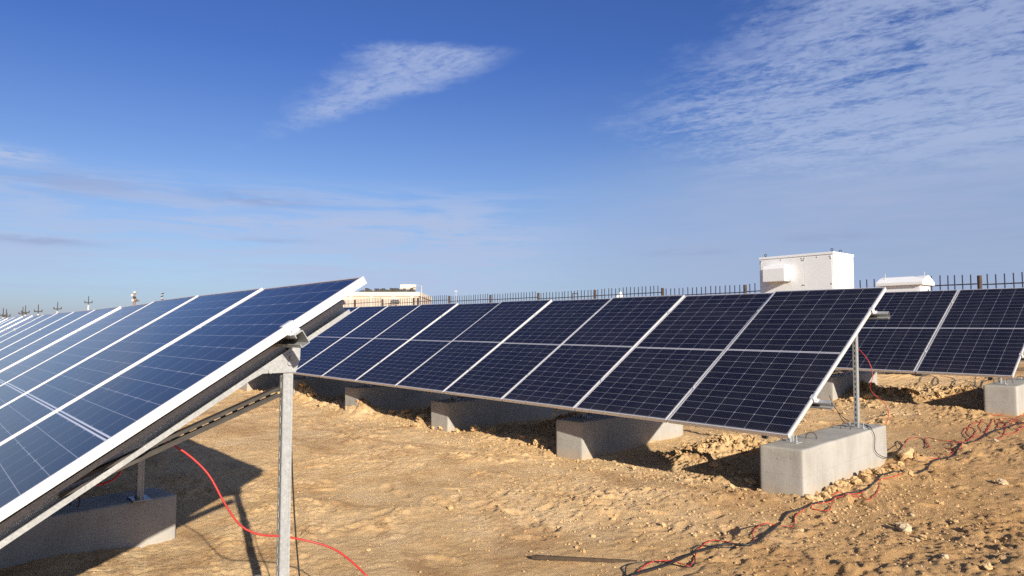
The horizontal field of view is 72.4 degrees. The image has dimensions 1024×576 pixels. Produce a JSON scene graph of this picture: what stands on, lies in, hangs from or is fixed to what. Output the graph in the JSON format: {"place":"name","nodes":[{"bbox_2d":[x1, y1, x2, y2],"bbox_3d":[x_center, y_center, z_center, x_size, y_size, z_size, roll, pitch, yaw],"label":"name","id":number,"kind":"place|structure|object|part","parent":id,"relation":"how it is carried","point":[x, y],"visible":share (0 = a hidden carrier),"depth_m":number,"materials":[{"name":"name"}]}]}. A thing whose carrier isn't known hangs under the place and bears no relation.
{"place":"outdoors","nodes":[
{"label":"outdoors","id":0,"kind":"place"},
{"bbox_2d":[359,288,414,291],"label":"roof pipework","id":1,"kind":"object","parent":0,"point":[386,290],"visible":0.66,"depth_m":58.70,"materials":[{"name":"metal"}]},
{"bbox_2d":[0,352,1023,575],"bbox_3d":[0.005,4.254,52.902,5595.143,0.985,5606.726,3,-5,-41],"label":"ground","id":2,"kind":"structure","parent":0,"point":[226,456],"depth_m":5.62,"materials":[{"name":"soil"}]},
{"bbox_2d":[0,487,176,568],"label":"concrete block","id":3,"kind":"structure","parent":2,"relation":"on","point":[111,521],"depth_m":4.60,"materials":[{"name":"grey concrete"}]},
{"bbox_2d":[131,291,138,304],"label":"equipment mast","id":4,"kind":"object","parent":2,"relation":"on","point":[134,300],"visible":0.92,"depth_m":87.84,"materials":[{"name":"metal"}]},
{"bbox_2d":[240,373,311,390],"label":"concrete block","id":5,"kind":"structure","parent":2,"relation":"on","point":[268,380],"depth_m":15.04,"materials":[{"name":"grey concrete"}]},
{"bbox_2d":[307,391,315,396],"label":"earth clod","id":6,"kind":"object","parent":2,"relation":"on","point":[311,393],"visible":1,"depth_m":12.55,"materials":[{"name":"brown soil"}]},
{"bbox_2d":[318,402,326,406],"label":"earth clod","id":7,"kind":"object","parent":2,"relation":"on","point":[322,404],"visible":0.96,"depth_m":11.98,"materials":[{"name":"beige soil"}]},
{"bbox_2d":[293,377,373,397],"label":"concrete block","id":8,"kind":"structure","parent":2,"relation":"on","point":[326,387],"depth_m":13.40,"materials":[{"name":"grey concrete"}]},
{"bbox_2d":[342,292,431,306],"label":"flat roofed building","id":9,"kind":"structure","parent":2,"relation":"on","point":[369,296],"depth_m":58.02,"materials":[{"name":"concrete"}]},
{"bbox_2d":[400,284,415,290],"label":"roof tank","id":10,"kind":"object","parent":9,"relation":"on","point":[407,287],"visible":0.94,"depth_m":59.11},
{"bbox_2d":[345,385,450,410],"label":"concrete block","id":11,"kind":"structure","parent":2,"relation":"on","point":[387,398],"depth_m":11.53,"materials":[{"name":"grey concrete"}]},
{"bbox_2d":[416,413,426,419],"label":"earth clod","id":12,"kind":"object","parent":2,"relation":"on","point":[420,416],"visible":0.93,"depth_m":9.92,"materials":[{"name":"brown soil"}]},
{"bbox_2d":[470,424,480,430],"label":"earth clod","id":13,"kind":"object","parent":2,"relation":"on","point":[475,427],"visible":1,"depth_m":8.98,"materials":[{"name":"brown soil"}]},
{"bbox_2d":[485,428,495,433],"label":"earth clod","id":14,"kind":"object","parent":2,"relation":"on","point":[492,430],"visible":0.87,"depth_m":8.85,"materials":[{"name":"brown soil"}]},
{"bbox_2d":[431,397,551,431],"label":"concrete block","id":15,"kind":"structure","parent":2,"relation":"on","point":[448,415],"depth_m":9.65,"materials":[{"name":"grey concrete"}]},
{"bbox_2d":[533,438,541,446],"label":"earth clod","id":16,"kind":"object","parent":2,"relation":"on","point":[536,442],"visible":0.95,"depth_m":8.07,"materials":[{"name":"beige soil"}]},
{"bbox_2d":[537,436,546,441],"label":"earth clod","id":17,"kind":"object","parent":2,"relation":"on","point":[542,439],"visible":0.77,"depth_m":8.15,"materials":[{"name":"brown soil"}]},
{"bbox_2d":[540,443,547,449],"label":"earth clod","id":18,"kind":"object","parent":2,"relation":"on","point":[544,446],"visible":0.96,"depth_m":7.94,"materials":[{"name":"brown soil"}]},
{"bbox_2d":[532,555,636,562],"bbox_3d":[0.443,1.668,4.295,0.645,0.038,0.022,0,-4,4],"label":"wooden lath","id":19,"kind":"object","parent":2,"relation":"on","point":[566,558],"visible":0.88,"depth_m":4.29,"materials":[{"name":"brown wood"}]},
{"bbox_2d":[556,414,682,459],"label":"concrete block","id":20,"kind":"structure","parent":2,"relation":"on","point":[593,436],"depth_m":7.69,"materials":[{"name":"grey concrete"}]},
{"bbox_2d":[293,287,889,443],"bbox_3d":[-2.735,0.988,12.579,1.973,1.408,17.472,3,-4,-41],"label":"solar array","id":21,"kind":"object","parent":20,"relation":"on","point":[763,365],"visible":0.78,"depth_m":7.73,"materials":[{"name":"blue glass"}]},
{"bbox_2d":[675,449,682,454],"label":"earth clod","id":22,"kind":"object","parent":2,"relation":"on","point":[678,451],"visible":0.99,"depth_m":7.26,"materials":[{"name":"beige soil"}]},
{"bbox_2d":[344,272,1023,364],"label":"picket fence","id":23,"kind":"object","parent":2,"relation":"on","point":[979,284],"visible":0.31,"depth_m":24.97,"materials":[{"name":"metal"}]},
{"bbox_2d":[685,445,691,452],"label":"earth clod","id":24,"kind":"object","parent":2,"relation":"on","point":[689,448],"visible":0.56,"depth_m":7.33,"materials":[{"name":"beige soil"}]},
{"bbox_2d":[692,449,702,452],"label":"earth clod","id":25,"kind":"object","parent":2,"relation":"on","point":[698,450],"visible":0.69,"depth_m":7.13,"materials":[{"name":"beige soil"}]},
{"bbox_2d":[696,442,705,447],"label":"earth clod","id":26,"kind":"object","parent":2,"relation":"on","point":[701,444],"visible":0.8,"depth_m":7.36,"materials":[{"name":"beige soil"}]},
{"bbox_2d":[625,516,793,575],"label":"black cable","id":27,"kind":"object","parent":2,"relation":"on","point":[702,545],"visible":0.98,"depth_m":4.44,"materials":[{"name":"rubber"}]},
{"bbox_2d":[709,461,718,467],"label":"earth clod","id":28,"kind":"object","parent":2,"relation":"on","point":[713,464],"visible":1,"depth_m":6.55,"materials":[{"name":"brown soil"}]},
{"bbox_2d":[720,435,729,441],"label":"earth clod","id":29,"kind":"object","parent":2,"relation":"on","point":[723,438],"visible":1,"depth_m":7.47,"materials":[{"name":"beige soil"}]},
{"bbox_2d":[736,470,744,475],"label":"earth clod","id":30,"kind":"object","parent":2,"relation":"on","point":[739,472],"visible":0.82,"depth_m":6.40,"materials":[{"name":"brown soil"}]},
{"bbox_2d":[744,478,756,484],"bbox_3d":[2.077,1.689,6.090,0.100,0.071,0.109,20,11,-7],"label":"earth clod","id":31,"kind":"object","parent":2,"relation":"on","point":[751,481],"visible":0.94,"depth_m":6.07,"materials":[{"name":"brown soil"}]},
{"bbox_2d":[630,475,880,575],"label":"black cable","id":32,"kind":"object","parent":2,"relation":"on","point":[722,544],"visible":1,"depth_m":4.49,"materials":[{"name":"rubber"}]},
{"bbox_2d":[634,473,902,575],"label":"red cable","id":33,"kind":"object","parent":2,"relation":"on","point":[753,530],"visible":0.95,"depth_m":4.63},
{"bbox_2d":[759,248,853,372],"bbox_3d":[6.928,0.671,16.560,1.315,3.055,1.834,3,-5,-41],"label":"equipment cabinet","id":34,"kind":"object","parent":2,"relation":"on","point":[832,269],"visible":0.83,"depth_m":16.21,"materials":[{"name":"metal"}]},
{"bbox_3d":[6.408,0.527,16.566,0.015,2.443,1.075,3,-5,-41],"label":"cabinet door","id":35,"kind":"part","parent":34,"relation":"part of","materials":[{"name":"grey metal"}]},
{"bbox_3d":[6.978,0.487,15.905,0.015,2.443,0.657,3,-5,-41],"label":"cabinet door","id":36,"kind":"part","parent":34,"relation":"part of","materials":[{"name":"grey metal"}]},
{"bbox_2d":[802,494,818,501],"bbox_3d":[2.347,1.650,5.480,0.139,0.054,0.098,22,-20,17],"label":"earth clod","id":37,"kind":"object","parent":2,"relation":"on","point":[808,497],"visible":0.77,"depth_m":5.45,"materials":[{"name":"beige soil"}]},
{"bbox_2d":[760,422,886,495],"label":"concrete block","id":38,"kind":"structure","parent":2,"relation":"on","point":[813,462],"depth_m":5.90,"materials":[{"name":"grey concrete"}]},
{"bbox_2d":[860,350,888,424],"bbox_3d":[3.704,0.980,7.149,0.394,0.814,0.213,2,-4,-33],"label":"red cable","id":39,"kind":"object","parent":38,"relation":"attached to","point":[870,388],"visible":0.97,"depth_m":7.09,"materials":[{"name":"red rubber"}]},
{"bbox_2d":[823,493,831,498],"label":"earth clod","id":40,"kind":"object","parent":2,"relation":"on","point":[826,496],"visible":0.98,"depth_m":5.57,"materials":[{"name":"beige soil"}]},
{"bbox_2d":[824,485,836,492],"bbox_3d":[2.626,1.668,5.757,0.103,0.075,0.097,-2,-4,32],"label":"earth clod","id":41,"kind":"object","parent":2,"relation":"on","point":[830,488],"visible":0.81,"depth_m":5.73,"materials":[{"name":"beige soil"}]},
{"bbox_2d":[832,480,844,486],"bbox_3d":[2.741,1.652,5.864,0.103,0.063,0.089,-21,5,13],"label":"earth clod","id":42,"kind":"object","parent":2,"relation":"on","point":[839,483],"visible":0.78,"depth_m":5.86,"materials":[{"name":"beige soil"}]},
{"bbox_2d":[836,487,844,492],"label":"earth clod","id":43,"kind":"object","parent":2,"relation":"on","point":[840,490],"visible":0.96,"depth_m":5.71,"materials":[{"name":"beige soil"}]},
{"bbox_2d":[811,482,879,510],"bbox_3d":[2.762,1.669,5.588,1.144,0.058,0.221,3,-4,-36],"label":"red cable","id":44,"kind":"object","parent":2,"relation":"on","point":[844,495],"visible":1,"depth_m":5.55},
{"bbox_2d":[817,370,876,400],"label":"concrete block","id":45,"kind":"structure","parent":2,"relation":"on","point":[836,385],"depth_m":11.05,"materials":[{"name":"grey concrete"}]},
{"bbox_2d":[852,478,858,483],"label":"earth clod","id":46,"kind":"object","parent":2,"relation":"on","point":[855,481],"visible":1,"depth_m":5.86,"materials":[{"name":"beige soil"}]},
{"bbox_2d":[858,470,872,476],"bbox_3d":[3.161,1.664,6.256,0.116,0.070,0.102,-5,-9,12],"label":"earth clod","id":47,"kind":"object","parent":2,"relation":"on","point":[865,472],"visible":0.91,"depth_m":6.23,"materials":[{"name":"beige soil"}]},
{"bbox_2d":[863,393,874,398],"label":"earth clod","id":48,"kind":"object","parent":2,"relation":"on","point":[868,396],"visible":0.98,"depth_m":10.58,"materials":[{"name":"brown soil"}]},
{"bbox_2d":[875,469,884,473],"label":"earth clod","id":49,"kind":"object","parent":2,"relation":"on","point":[878,471],"visible":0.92,"depth_m":6.23,"materials":[{"name":"beige soil"}]},
{"bbox_2d":[837,411,940,461],"bbox_3d":[4.021,1.485,7.244,1.801,0.514,0.736,3,-5,-41],"label":"black cable","id":50,"kind":"object","parent":2,"relation":"on","point":[874,442],"visible":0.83,"depth_m":6.86,"materials":[{"name":"rubber"}]},
{"bbox_2d":[888,463,899,468],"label":"earth clod","id":51,"kind":"object","parent":2,"relation":"on","point":[891,465],"visible":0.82,"depth_m":6.37,"materials":[{"name":"beige soil"}]},
{"bbox_2d":[895,461,904,465],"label":"earth clod","id":52,"kind":"object","parent":2,"relation":"on","point":[897,463],"visible":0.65,"depth_m":6.80,"materials":[{"name":"beige soil"}]},
{"bbox_2d":[897,522,911,532],"bbox_3d":[2.676,1.637,4.762,0.082,0.065,0.086,1,-4,-11],"label":"stone","id":53,"kind":"object","parent":2,"relation":"on","point":[904,527],"visible":1,"depth_m":4.74,"materials":[{"name":"beige stone"}]},
{"bbox_2d":[876,272,934,375],"bbox_3d":[8.357,0.845,14.815,0.680,2.317,0.920,3,-5,-41],"label":"electrical kiosk","id":54,"kind":"object","parent":2,"relation":"on","point":[909,283],"visible":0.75,"depth_m":14.63,"materials":[{"name":"metal"}]},
{"bbox_2d":[886,289,917,291],"bbox_3d":[8.137,0.839,14.638,0.004,1.587,0.720,3,-5,-41],"label":"kiosk door","id":55,"kind":"structure","parent":54,"relation":"in","point":[917,289],"depth_m":14.66,"materials":[{"name":"white metal"}]},
{"bbox_2d":[897,447,913,459],"bbox_3d":[3.901,1.649,6.933,0.245,0.082,0.146,-22,13,-31],"label":"earth clod","id":56,"kind":"object","parent":2,"relation":"on","point":[903,453],"visible":1,"depth_m":6.90,"materials":[{"name":"beige soil"}]},
{"bbox_2d":[909,389,919,395],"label":"earth clod","id":57,"kind":"object","parent":2,"relation":"on","point":[915,392],"visible":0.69,"depth_m":10.59,"materials":[{"name":"brown soil"}]},
{"bbox_2d":[918,534,926,539],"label":"earth clod","id":58,"kind":"object","parent":2,"relation":"on","point":[922,536],"visible":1,"depth_m":4.58,"materials":[{"name":"beige soil"}]},
{"bbox_2d":[934,391,944,397],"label":"earth clod","id":59,"kind":"object","parent":2,"relation":"on","point":[939,394],"visible":1,"depth_m":10.74,"materials":[{"name":"beige soil"}]},
{"bbox_2d":[902,427,979,447],"bbox_3d":[4.972,1.718,7.983,1.371,0.129,0.592,1,-4,-18],"label":"red cable","id":60,"kind":"object","parent":2,"relation":"on","point":[941,440],"visible":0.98,"depth_m":8.00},
{"bbox_2d":[940,554,948,558],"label":"stone","id":61,"kind":"object","parent":2,"relation":"on","point":[944,556],"visible":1,"depth_m":4.16,"materials":[{"name":"beige stone"}]},
{"bbox_2d":[931,441,961,458],"bbox_3d":[4.534,1.694,7.323,1.114,0.096,0.172,3,-5,-41],"label":"red cable","id":62,"kind":"object","parent":2,"relation":"on","point":[948,448],"visible":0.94,"depth_m":7.39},
{"bbox_2d":[878,422,1023,475],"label":"black cable","id":63,"kind":"object","parent":2,"relation":"on","point":[955,454],"visible":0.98,"depth_m":7.14,"materials":[{"name":"rubber"}]},
{"bbox_2d":[982,562,992,569],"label":"earth clod","id":64,"kind":"object","parent":2,"relation":"on","point":[988,565],"visible":1,"depth_m":3.97,"materials":[{"name":"beige soil"}]},
{"bbox_2d":[967,419,1023,438],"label":"red cable","id":65,"kind":"object","parent":2,"relation":"on","point":[997,430],"visible":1,"depth_m":8.21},
{"bbox_2d":[979,413,1022,431],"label":"red cable","id":66,"kind":"object","parent":2,"relation":"on","point":[1000,420],"visible":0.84,"depth_m":8.62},
{"bbox_2d":[995,478,1008,484],"bbox_3d":[4.213,1.674,6.011,0.095,0.065,0.090,21,4,25],"label":"stone","id":67,"kind":"object","parent":2,"relation":"on","point":[999,481],"visible":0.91,"depth_m":5.99,"materials":[{"name":"beige stone"}]},
{"bbox_2d":[983,376,1023,415],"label":"concrete block","id":68,"kind":"structure","parent":2,"relation":"on","point":[1007,398],"depth_m":9.20,"materials":[{"name":"grey concrete"}]},
{"bbox_2d":[835,288,1023,383],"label":"solar array","id":69,"kind":"object","parent":68,"relation":"on","point":[974,332],"visible":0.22,"depth_m":10.28,"materials":[{"name":"blue glass"}]},
{"bbox_2d":[920,376,1002,387],"bbox_3d":[7.940,1.705,12.690,1.407,0.136,3.982,-3,-5,41],"label":"black cable","id":70,"kind":"object","parent":69,"relation":"hanging from","point":[952,381],"visible":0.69,"depth_m":13.22,"materials":[{"name":"black rubber"}]},
{"bbox_2d":[0,0,1023,318],"label":"sky","id":71,"kind":"structure","parent":0,"point":[149,148],"materials":[{"name":"blue"}]},
{"bbox_3d":[-1.763,1.666,2.428,0.378,0.849,2.074,-3,-5,42],"label":"concrete block","id":72,"kind":"object","parent":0,"visible":0},
{"bbox_2d":[0,276,366,575],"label":"solar array","id":73,"kind":"object","parent":72,"relation":"on","point":[89,399],"visible":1,"depth_m":3.02,"materials":[{"name":"blue glass"}]},
{"bbox_2d":[95,470,121,485],"bbox_3d":[-1.589,0.698,2.758,0.108,0.152,0.008,3,-5,-41],"label":"red cable","id":74,"kind":"object","parent":73,"relation":"hanging from","point":[114,478],"visible":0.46,"depth_m":2.75,"materials":[{"name":"red rubber"}]},
{"bbox_2d":[166,441,367,575],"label":"red cable","id":75,"kind":"object","parent":73,"relation":"hanging from","point":[242,526],"visible":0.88,"depth_m":2.92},
{"bbox_2d":[286,347,299,575],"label":"black cable","id":76,"kind":"object","parent":73,"relation":"hanging from","point":[294,511],"visible":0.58,"depth_m":3.05,"materials":[{"name":"black rubber"}]}
]}

